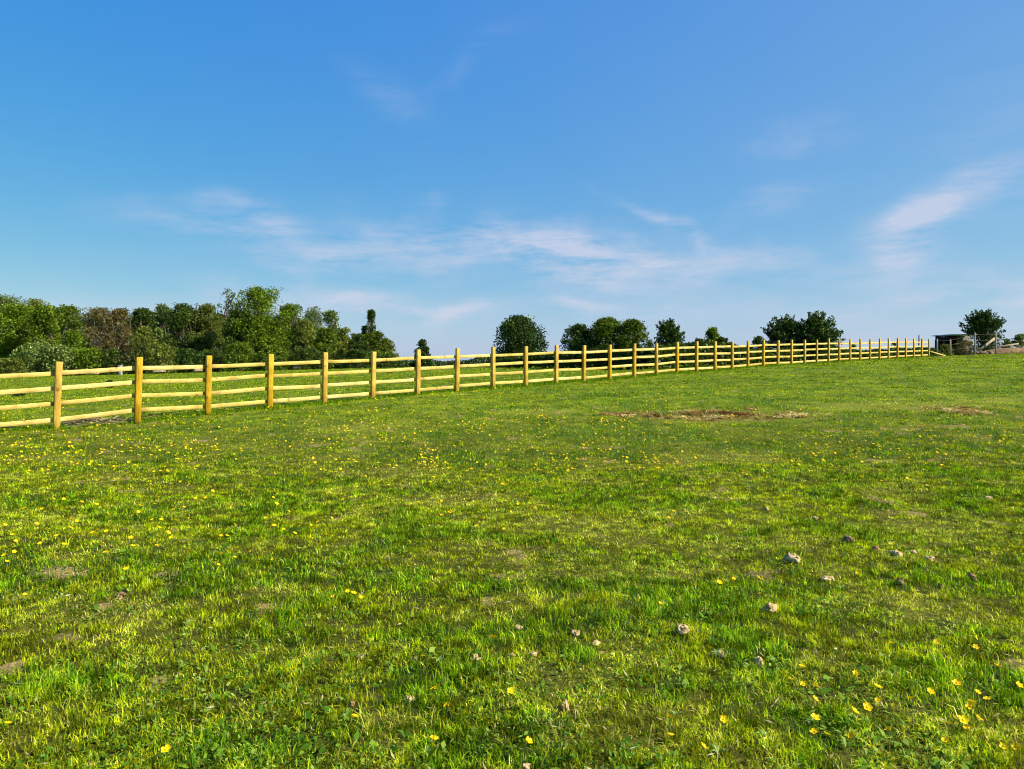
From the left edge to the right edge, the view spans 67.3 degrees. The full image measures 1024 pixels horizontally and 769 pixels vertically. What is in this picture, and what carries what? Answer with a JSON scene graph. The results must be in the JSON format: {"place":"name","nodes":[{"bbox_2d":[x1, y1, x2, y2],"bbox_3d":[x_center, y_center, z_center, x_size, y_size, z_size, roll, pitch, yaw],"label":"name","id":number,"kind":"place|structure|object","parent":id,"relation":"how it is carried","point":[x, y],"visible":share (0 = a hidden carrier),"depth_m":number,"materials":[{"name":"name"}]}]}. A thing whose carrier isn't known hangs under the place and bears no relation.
{"place":"outdoors","nodes":[
{"label":"outdoors","id":0,"kind":"place"},
{"bbox_2d":[0,353,1023,768],"bbox_3d":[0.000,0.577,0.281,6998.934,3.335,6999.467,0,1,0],"label":"field ground","id":1,"kind":"structure","parent":0,"point":[650,539],"depth_m":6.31,"materials":[{"name":"plant"}]},
{"bbox_2d":[0,293,25,356],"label":"thin tree","id":2,"kind":"object","parent":1,"relation":"on","point":[7,300],"visible":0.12,"depth_m":117.35,"materials":[{"name":"green plant"}]},
{"bbox_2d":[0,357,27,373],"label":"wood edge bush","id":3,"kind":"object","parent":1,"relation":"on","point":[16,364],"visible":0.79,"depth_m":83.65,"materials":[{"name":"green plant"}]},
{"bbox_2d":[0,302,34,358],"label":"oak tree","id":4,"kind":"object","parent":1,"relation":"on","point":[15,316],"visible":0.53,"depth_m":102.60,"materials":[{"name":"green plant"}]},
{"bbox_2d":[7,341,51,372],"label":"wood edge bush","id":5,"kind":"object","parent":1,"relation":"on","point":[33,360],"visible":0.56,"depth_m":86.83,"materials":[{"name":"green plant"}]},
{"bbox_2d":[18,298,56,346],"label":"thin tree","id":6,"kind":"object","parent":1,"relation":"on","point":[33,301],"visible":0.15,"depth_m":114.85,"materials":[{"name":"green plant"}]},
{"bbox_2d":[21,303,65,361],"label":"oak tree","id":7,"kind":"object","parent":1,"relation":"on","point":[43,328],"visible":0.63,"depth_m":98.95,"materials":[{"name":"green plant"}]},
{"bbox_2d":[39,344,79,376],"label":"wood edge bush","id":8,"kind":"object","parent":1,"relation":"on","point":[58,353],"visible":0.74,"depth_m":86.19,"materials":[{"name":"green plant"}]},
{"bbox_2d":[53,304,90,353],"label":"birch tree","id":9,"kind":"object","parent":1,"relation":"on","point":[68,315],"visible":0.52,"depth_m":107.24,"materials":[{"name":"green plant"}]},
{"bbox_2d":[60,329,85,375],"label":"tree","id":10,"kind":"object","parent":1,"relation":"on","point":[72,336],"visible":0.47,"depth_m":89.53,"materials":[{"name":"green plant"}]},
{"bbox_2d":[73,346,109,375],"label":"wood edge bush","id":11,"kind":"object","parent":1,"relation":"on","point":[87,357],"visible":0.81,"depth_m":87.46,"materials":[{"name":"green plant"}]},
{"bbox_2d":[51,416,133,426],"bbox_3d":[-9.433,0.806,17.282,2.058,0.316,1.587,1,2,34],"label":"brush pile","id":12,"kind":"object","parent":1,"relation":"on","point":[97,420],"visible":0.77,"depth_m":17.08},
{"bbox_2d":[78,305,126,358],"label":"brown tree","id":13,"kind":"object","parent":1,"relation":"on","point":[98,315],"visible":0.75,"depth_m":101.14,"materials":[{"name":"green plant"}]},
{"bbox_2d":[96,347,128,374],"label":"wood edge bush","id":14,"kind":"object","parent":1,"relation":"on","point":[113,353],"visible":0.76,"depth_m":88.50,"materials":[{"name":"green plant"}]},
{"bbox_2d":[116,592,125,599],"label":"dirt clod","id":15,"kind":"object","parent":1,"relation":"on","point":[121,595],"visible":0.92,"depth_m":4.82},
{"bbox_2d":[100,308,142,371],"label":"brown tree","id":16,"kind":"object","parent":1,"relation":"on","point":[119,314],"visible":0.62,"depth_m":102.34,"materials":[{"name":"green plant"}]},
{"bbox_2d":[121,307,162,373],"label":"oak tree","id":17,"kind":"object","parent":1,"relation":"on","point":[141,316],"visible":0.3,"depth_m":114.10,"materials":[{"name":"green plant"}]},
{"bbox_2d":[127,326,158,373],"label":"tree","id":18,"kind":"object","parent":1,"relation":"on","point":[142,332],"visible":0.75,"depth_m":89.39,"materials":[{"name":"green plant"}]},
{"bbox_2d":[141,342,178,373],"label":"wood edge bush","id":19,"kind":"object","parent":1,"relation":"on","point":[157,355],"visible":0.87,"depth_m":87.37,"materials":[{"name":"green plant"}]},
{"bbox_2d":[147,303,176,359],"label":"oak tree","id":20,"kind":"object","parent":1,"relation":"on","point":[160,311],"visible":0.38,"depth_m":106.90,"materials":[{"name":"green plant"}]},
{"bbox_2d":[161,744,170,762],"bbox_3d":[-1.316,1.423,2.930,0.038,0.089,0.037,-1,2,-24],"label":"buttercup","id":21,"kind":"object","parent":1,"relation":"on","point":[167,747],"visible":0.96,"depth_m":2.94,"materials":[{"name":"yellow plant"}]},
{"bbox_2d":[158,302,208,362],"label":"willow tree","id":22,"kind":"object","parent":1,"relation":"on","point":[178,320],"visible":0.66,"depth_m":98.82,"materials":[{"name":"green plant"}]},
{"bbox_2d":[168,348,204,372],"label":"wood edge bush","id":23,"kind":"object","parent":1,"relation":"on","point":[186,353],"visible":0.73,"depth_m":89.24,"materials":[{"name":"green plant"}]},
{"bbox_2d":[0,307,393,373],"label":"distant wood","id":24,"kind":"object","parent":1,"relation":"on","point":[217,345],"visible":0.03,"depth_m":132.67,"materials":[{"name":"green plant"}]},
{"bbox_2d":[1,360,400,373],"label":"undergrowth","id":25,"kind":"object","parent":1,"relation":"on","point":[128,364],"visible":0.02,"depth_m":96.39,"materials":[{"name":"green plant"}]},
{"bbox_2d":[187,302,226,360],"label":"willow tree","id":26,"kind":"object","parent":1,"relation":"on","point":[209,326],"visible":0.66,"depth_m":100.17,"materials":[{"name":"green plant"}]},
{"bbox_2d":[195,349,226,372],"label":"wood edge bush","id":27,"kind":"object","parent":1,"relation":"on","point":[215,354],"visible":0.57,"depth_m":89.59,"materials":[{"name":"green plant"}]},
{"bbox_2d":[217,288,237,355],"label":"thin tree","id":28,"kind":"object","parent":1,"relation":"on","point":[226,308],"visible":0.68,"depth_m":105.64,"materials":[{"name":"green plant"}]},
{"bbox_2d":[220,340,258,371],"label":"wood edge bush","id":29,"kind":"object","parent":1,"relation":"on","point":[240,357],"visible":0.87,"depth_m":88.49,"materials":[{"name":"green plant"}]},
{"bbox_2d":[219,308,262,370],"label":"oak tree","id":30,"kind":"object","parent":1,"relation":"on","point":[236,313],"visible":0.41,"depth_m":93.81,"materials":[{"name":"green plant"}]},
{"bbox_2d":[226,285,292,370],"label":"oak tree","id":31,"kind":"object","parent":1,"relation":"on","point":[261,304],"visible":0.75,"depth_m":95.56,"materials":[{"name":"green plant"}]},
{"bbox_2d":[255,344,294,370],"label":"wood edge bush","id":32,"kind":"object","parent":1,"relation":"on","point":[276,349],"visible":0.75,"depth_m":89.17,"materials":[{"name":"green plant"}]},
{"bbox_2d":[272,303,308,366],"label":"oak tree","id":33,"kind":"object","parent":1,"relation":"on","point":[293,308],"visible":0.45,"depth_m":98.25,"materials":[{"name":"green plant"}]},
{"bbox_2d":[288,318,317,366],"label":"oak tree","id":34,"kind":"object","parent":1,"relation":"on","point":[304,330],"visible":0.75,"depth_m":92.30,"materials":[{"name":"green plant"}]},
{"bbox_2d":[289,347,321,369],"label":"wood edge bush","id":35,"kind":"object","parent":1,"relation":"on","point":[306,352],"visible":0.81,"depth_m":90.45,"materials":[{"name":"green plant"}]},
{"bbox_2d":[302,306,327,351],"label":"thin tree","id":36,"kind":"object","parent":1,"relation":"on","point":[313,318],"visible":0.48,"depth_m":111.08,"materials":[{"name":"green plant"}]},
{"bbox_2d":[309,327,344,368],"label":"oak tree","id":37,"kind":"object","parent":1,"relation":"on","point":[325,339],"visible":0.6,"depth_m":93.93,"materials":[{"name":"green plant"}]},
{"bbox_2d":[316,309,340,345],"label":"birch tree","id":38,"kind":"object","parent":1,"relation":"on","point":[330,316],"visible":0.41,"depth_m":105.47,"materials":[{"name":"green plant"}]},
{"bbox_2d":[320,350,350,368],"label":"wood edge bush","id":39,"kind":"object","parent":1,"relation":"on","point":[338,354],"visible":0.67,"depth_m":91.55,"materials":[{"name":"green plant"}]},
{"bbox_2d":[335,327,350,366],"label":"oak tree","id":40,"kind":"object","parent":1,"relation":"on","point":[343,336],"visible":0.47,"depth_m":96.09,"materials":[{"name":"green plant"}]},
{"bbox_2d":[348,700,354,707],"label":"dirt clod","id":41,"kind":"object","parent":1,"relation":"on","point":[351,704],"visible":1,"depth_m":3.39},
{"bbox_2d":[345,333,369,367],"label":"oak tree","id":42,"kind":"object","parent":1,"relation":"on","point":[355,341],"visible":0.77,"depth_m":91.43,"materials":[{"name":"green plant"}]},
{"bbox_2d":[347,349,370,367],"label":"wood edge bush","id":43,"kind":"object","parent":1,"relation":"on","point":[361,352],"visible":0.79,"depth_m":90.55,"materials":[{"name":"green plant"}]},
{"bbox_2d":[361,325,367,357],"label":"poplar tree","id":44,"kind":"object","parent":1,"relation":"on","point":[363,330],"visible":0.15,"depth_m":125.54,"materials":[{"name":"green plant"}]},
{"bbox_2d":[364,309,375,340],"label":"poplar tree","id":45,"kind":"object","parent":1,"relation":"on","point":[371,315],"visible":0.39,"depth_m":124.48,"materials":[{"name":"green plant"}]},
{"bbox_2d":[363,329,390,358],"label":"oak tree","id":46,"kind":"object","parent":1,"relation":"on","point":[374,339],"visible":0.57,"depth_m":97.39,"materials":[{"name":"green plant"}]},
{"bbox_2d":[368,353,398,367],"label":"wood edge bush","id":47,"kind":"object","parent":1,"relation":"on","point":[381,364],"visible":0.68,"depth_m":91.30,"materials":[{"name":"green plant"}]},
{"bbox_2d":[377,338,398,357],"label":"oak tree","id":48,"kind":"object","parent":1,"relation":"on","point":[389,342],"visible":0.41,"depth_m":98.90,"materials":[{"name":"green plant"}]},
{"bbox_2d":[404,695,415,704],"bbox_3d":[-0.454,1.417,3.445,0.045,0.055,0.052,1,2,34],"label":"dirt clod","id":49,"kind":"object","parent":1,"relation":"on","point":[410,698],"visible":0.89,"depth_m":3.43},
{"bbox_2d":[409,339,434,366],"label":"conifer tree","id":50,"kind":"object","parent":1,"relation":"on","point":[423,346],"visible":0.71,"depth_m":81.61,"materials":[{"name":"green plant"}]},
{"bbox_2d":[393,357,495,367],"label":"hedge","id":51,"kind":"object","parent":1,"relation":"on","point":[403,363],"visible":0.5,"depth_m":91.12,"materials":[{"name":"green plant"}]},
{"bbox_2d":[0,338,945,428],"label":"post and rail fence","id":52,"kind":"object","parent":1,"relation":"on","point":[57,388],"visible":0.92,"depth_m":21.46,"materials":[{"name":"yellow wood"}]},
{"bbox_2d":[0,387,1023,472],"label":"buttercups","id":53,"kind":"object","parent":1,"relation":"on","point":[469,433],"visible":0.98,"depth_m":12.76,"materials":[{"name":"yellow plant"}]},
{"bbox_2d":[493,314,551,364],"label":"round bush","id":54,"kind":"object","parent":1,"relation":"on","point":[517,332],"visible":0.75,"depth_m":66.89,"materials":[{"name":"green plant"}]},
{"bbox_2d":[519,763,529,768],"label":"dirt clod","id":55,"kind":"object","parent":1,"relation":"on","point":[524,765],"visible":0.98,"depth_m":2.85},
{"bbox_2d":[524,736,532,758],"bbox_3d":[0.064,1.387,2.916,0.030,0.103,0.034,-1,2,-23],"label":"buttercup","id":56,"kind":"object","parent":1,"relation":"on","point":[528,739],"visible":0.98,"depth_m":2.92,"materials":[{"name":"yellow plant"}]},
{"bbox_2d":[561,699,569,711],"bbox_3d":[0.229,1.403,3.350,0.041,0.060,0.033,-1,2,-34],"label":"dirt clod","id":57,"kind":"object","parent":1,"relation":"on","point":[563,705],"visible":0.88,"depth_m":3.34,"materials":[{"name":"soil"}]},
{"bbox_2d":[570,629,579,635],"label":"dirt clod","id":58,"kind":"object","parent":1,"relation":"on","point":[573,632],"visible":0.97,"depth_m":4.29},
{"bbox_2d":[559,323,596,350],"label":"round bush","id":59,"kind":"object","parent":1,"relation":"on","point":[578,333],"visible":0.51,"depth_m":65.23,"materials":[{"name":"green plant"}]},
{"bbox_2d":[584,316,624,349],"bbox_3d":[8.000,-3.607,64.997,4.172,4.318,4.302,0,1,0],"label":"round bush","id":60,"kind":"object","parent":1,"relation":"on","point":[603,336],"visible":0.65,"depth_m":64.09,"materials":[{"name":"green plant"}]},
{"bbox_2d":[614,318,653,361],"bbox_3d":[10.016,-3.512,63.809,3.607,4.056,3.884,0,1,0],"label":"round bush","id":61,"kind":"object","parent":1,"relation":"on","point":[633,328],"visible":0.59,"depth_m":63.30,"materials":[{"name":"green plant"}]},
{"bbox_2d":[653,318,685,345],"bbox_3d":[12.751,-3.480,61.817,2.789,3.852,2.516,-1,2,-44],"label":"hawthorn tree","id":62,"kind":"object","parent":1,"relation":"on","point":[669,332],"visible":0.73,"depth_m":61.55,"materials":[{"name":"green plant"}]},
{"bbox_2d":[666,714,673,738],"bbox_3d":[0.622,1.354,3.042,0.029,0.109,0.036,1,2,40],"label":"buttercup","id":63,"kind":"object","parent":1,"relation":"on","point":[669,715],"visible":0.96,"depth_m":3.04,"materials":[{"name":"yellow plant"}]},
{"bbox_2d":[674,624,689,635],"bbox_3d":[0.927,1.350,4.207,0.086,0.082,0.063,1,2,21],"label":"dirt clod","id":64,"kind":"object","parent":1,"relation":"on","point":[680,629],"visible":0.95,"depth_m":4.19,"materials":[{"name":"soil"}]},
{"bbox_2d":[703,327,719,362],"bbox_3d":[15.675,-3.002,59.959,1.840,3.034,1.764,0,1,0],"label":"round bush","id":65,"kind":"object","parent":1,"relation":"on","point":[712,334],"visible":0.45,"depth_m":59.70,"materials":[{"name":"green plant"}]},
{"bbox_2d":[714,649,726,658],"bbox_3d":[1.051,1.365,3.882,0.050,0.056,0.069,-1,2,-40],"label":"dirt clod","id":66,"kind":"object","parent":1,"relation":"on","point":[721,655],"visible":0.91,"depth_m":3.87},
{"bbox_2d":[495,341,946,369],"bbox_3d":[18.387,-1.924,52.875,37.808,1.874,26.438,0,1,-5],"label":"hedge","id":67,"kind":"object","parent":1,"relation":"on","point":[547,357],"visible":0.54,"depth_m":46.13,"materials":[{"name":"green plant"}]},
{"bbox_2d":[713,336,728,362],"bbox_3d":[15.945,-2.573,58.450,1.579,2.178,1.468,-1,2,-25],"label":"round bush","id":68,"kind":"object","parent":1,"relation":"on","point":[721,339],"visible":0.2,"depth_m":58.27,"materials":[{"name":"green plant"}]},
{"bbox_2d":[720,715,727,736],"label":"buttercup","id":69,"kind":"object","parent":1,"relation":"on","point":[723,719],"visible":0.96,"depth_m":3.05,"materials":[{"name":"yellow plant"}]},
{"bbox_2d":[754,656,762,666],"bbox_3d":[1.209,1.363,3.770,0.051,0.064,0.044,1,2,34],"label":"dirt clod","id":70,"kind":"object","parent":1,"relation":"on","point":[758,659],"visible":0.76,"depth_m":3.76,"materials":[{"name":"stone"}]},
{"bbox_2d":[751,335,767,360],"bbox_3d":[18.300,-2.555,56.925,1.552,2.177,1.570,0,1,0],"label":"round bush","id":71,"kind":"object","parent":1,"relation":"on","point":[757,340],"visible":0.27,"depth_m":56.80,"materials":[{"name":"green plant"}]},
{"bbox_2d":[761,602,777,612],"bbox_3d":[1.542,1.346,4.597,0.102,0.096,0.072,-1,2,-25],"label":"dirt clod","id":72,"kind":"object","parent":1,"relation":"on","point":[771,606],"visible":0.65,"depth_m":4.58,"materials":[{"name":"stone"}]},
{"bbox_2d":[760,314,811,362],"bbox_3d":[18.181,-2.981,50.979,3.275,3.538,3.446,0,1,0],"label":"hawthorn bush","id":73,"kind":"object","parent":1,"relation":"on","point":[782,331],"visible":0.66,"depth_m":50.43,"materials":[{"name":"green plant"}]},
{"bbox_2d":[782,553,800,563],"bbox_3d":[2.101,1.320,5.787,0.149,0.115,0.114,1,2,40],"label":"dirt clod","id":74,"kind":"object","parent":1,"relation":"on","point":[793,557],"visible":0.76,"depth_m":5.75,"materials":[{"name":"stone"}]},
{"bbox_2d":[800,681,807,696],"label":"buttercup","id":75,"kind":"object","parent":1,"relation":"on","point":[802,683],"visible":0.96,"depth_m":3.46,"materials":[{"name":"yellow plant"}]},
{"bbox_2d":[810,728,818,739],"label":"buttercup","id":76,"kind":"object","parent":1,"relation":"on","point":[814,731],"visible":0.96,"depth_m":3.02,"materials":[{"name":"yellow plant"}]},
{"bbox_2d":[811,713,819,729],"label":"buttercup","id":77,"kind":"object","parent":1,"relation":"on","point":[814,716],"visible":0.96,"depth_m":3.12,"materials":[{"name":"yellow plant"}]},
{"bbox_2d":[792,310,845,362],"bbox_3d":[19.935,-3.070,50.333,3.444,3.632,3.266,0,1,0],"label":"hawthorn bush","id":78,"kind":"object","parent":1,"relation":"on","point":[818,328],"visible":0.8,"depth_m":49.72,"materials":[{"name":"green plant"}]},
{"bbox_2d":[820,576,834,581],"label":"dirt clod","id":79,"kind":"object","parent":1,"relation":"on","point":[824,578],"visible":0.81,"depth_m":5.30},
{"bbox_2d":[842,534,854,542],"bbox_3d":[2.795,1.289,6.388,0.098,0.082,0.078,0,2,18],"label":"dirt clod","id":80,"kind":"object","parent":1,"relation":"on","point":[847,538],"visible":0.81,"depth_m":6.37,"materials":[{"name":"stone"}]},
{"bbox_2d":[848,731,856,753],"bbox_3d":[1.305,1.387,2.952,0.036,0.110,0.032,1,2,33],"label":"buttercup","id":81,"kind":"object","parent":1,"relation":"on","point":[852,734],"visible":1,"depth_m":2.95,"materials":[{"name":"yellow plant"}]},
{"bbox_2d":[848,707,858,732],"bbox_3d":[1.398,1.375,3.138,0.034,0.119,0.039,-1,2,-33],"label":"buttercup","id":82,"kind":"object","parent":1,"relation":"on","point":[855,710],"visible":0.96,"depth_m":3.14,"materials":[{"name":"yellow plant"}]},
{"bbox_2d":[863,702,872,720],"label":"buttercup","id":83,"kind":"object","parent":1,"relation":"on","point":[868,706],"visible":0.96,"depth_m":3.15,"materials":[{"name":"yellow plant"}]},
{"bbox_2d":[884,725,894,751],"bbox_3d":[1.465,1.382,2.992,0.033,0.115,0.038,0,2,-14],"label":"buttercup","id":84,"kind":"object","parent":1,"relation":"on","point":[888,728],"visible":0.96,"depth_m":2.99,"materials":[{"name":"yellow plant"}]},
{"bbox_2d":[890,549,902,555],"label":"dirt clod","id":85,"kind":"object","parent":1,"relation":"on","point":[895,552],"visible":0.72,"depth_m":5.99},
{"bbox_2d":[895,578,904,585],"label":"dirt clod","id":86,"kind":"object","parent":1,"relation":"on","point":[898,581],"visible":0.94,"depth_m":5.17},
{"bbox_2d":[927,687,935,701],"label":"buttercup","id":87,"kind":"object","parent":1,"relation":"on","point":[930,691],"visible":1,"depth_m":3.30,"materials":[{"name":"yellow plant"}]},
{"bbox_2d":[938,344,953,355],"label":"scrub bush","id":88,"kind":"object","parent":1,"relation":"on","point":[945,348],"visible":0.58,"depth_m":66.67,"materials":[{"name":"green plant"}]},
{"bbox_2d":[932,334,971,354],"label":"field shelter","id":89,"kind":"object","parent":1,"relation":"on","point":[944,339],"visible":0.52,"depth_m":80.39,"materials":[{"name":"wood"}]},
{"bbox_2d":[952,679,961,696],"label":"buttercup","id":90,"kind":"object","parent":1,"relation":"on","point":[956,681],"visible":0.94,"depth_m":3.43,"materials":[{"name":"yellow plant"}]},
{"bbox_2d":[959,715,968,731],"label":"buttercup","id":91,"kind":"object","parent":1,"relation":"on","point":[964,719],"visible":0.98,"depth_m":2.99,"materials":[{"name":"yellow plant"}]},
{"bbox_2d":[953,340,977,355],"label":"scrub bush","id":92,"kind":"object","parent":1,"relation":"on","point":[961,346],"visible":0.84,"depth_m":67.29,"materials":[{"name":"green plant"}]},
{"bbox_2d":[963,724,972,736],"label":"buttercup","id":93,"kind":"object","parent":1,"relation":"on","point":[968,726],"visible":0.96,"depth_m":3.02,"materials":[{"name":"yellow plant"}]},
{"bbox_2d":[965,701,975,722],"bbox_3d":[1.865,1.353,3.128,0.040,0.123,0.036,0,1,-3],"label":"buttercup","id":94,"kind":"object","parent":1,"relation":"on","point":[969,705],"visible":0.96,"depth_m":3.13,"materials":[{"name":"yellow plant"}]},
{"bbox_2d":[966,572,976,580],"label":"dirt clod","id":95,"kind":"object","parent":1,"relation":"on","point":[970,574],"visible":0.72,"depth_m":5.29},
{"bbox_2d":[936,333,1014,355],"bbox_3d":[39.934,-3.368,65.038,19.258,2.381,0.398,-1,2,-39],"label":"wire fence","id":96,"kind":"object","parent":1,"relation":"on","point":[975,334],"visible":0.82,"depth_m":63.90,"materials":[{"name":"grey wood"}]},
{"bbox_2d":[959,308,1006,350],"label":"hawthorn tree","id":97,"kind":"object","parent":1,"relation":"on","point":[981,322],"visible":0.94,"depth_m":77.20,"materials":[{"name":"green plant"}]},
{"bbox_2d":[977,351,994,354],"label":"soil bank","id":98,"kind":"structure","parent":1,"relation":"on","point":[985,352],"depth_m":68.25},
{"bbox_2d":[978,337,994,351],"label":"leaning plank","id":99,"kind":"object","parent":1,"relation":"on","point":[986,344],"visible":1,"depth_m":67.19,"materials":[{"name":"brown wood"}]},
{"bbox_2d":[999,742,1008,748],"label":"buttercup","id":100,"kind":"object","parent":1,"relation":"on","point":[1004,745],"visible":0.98,"depth_m":2.84,"materials":[{"name":"yellow plant"}]},
{"bbox_2d":[987,347,1023,353],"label":"soil bank","id":101,"kind":"structure","parent":1,"relation":"on","point":[1009,350],"depth_m":68.87,"materials":[{"name":"soil"}]},
{"bbox_2d":[994,343,1018,347],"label":"long plank","id":102,"kind":"object","parent":101,"relation":"on","point":[1007,345],"visible":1,"depth_m":69.04,"materials":[{"name":"brown wood"}]},
{"bbox_2d":[1001,338,1012,347],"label":"distant tree","id":103,"kind":"object","parent":1,"relation":"on","point":[1006,341],"visible":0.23,"depth_m":137.60,"materials":[{"name":"green plant"}]},
{"bbox_2d":[1011,742,1020,763],"bbox_3d":[1.856,1.370,2.829,0.034,0.103,0.030,0,1,12],"label":"buttercup","id":104,"kind":"object","parent":1,"relation":"on","point":[1015,746],"visible":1,"depth_m":2.83,"materials":[{"name":"yellow plant"}]},
{"bbox_2d":[1011,333,1023,347],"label":"distant tree","id":105,"kind":"object","parent":1,"relation":"on","point":[1019,338],"visible":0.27,"depth_m":139.44,"materials":[{"name":"green plant"}]},
{"bbox_2d":[0,0,1023,363],"label":"sky","id":106,"kind":"structure","parent":0,"point":[446,170],"materials":[{"name":"blue"}]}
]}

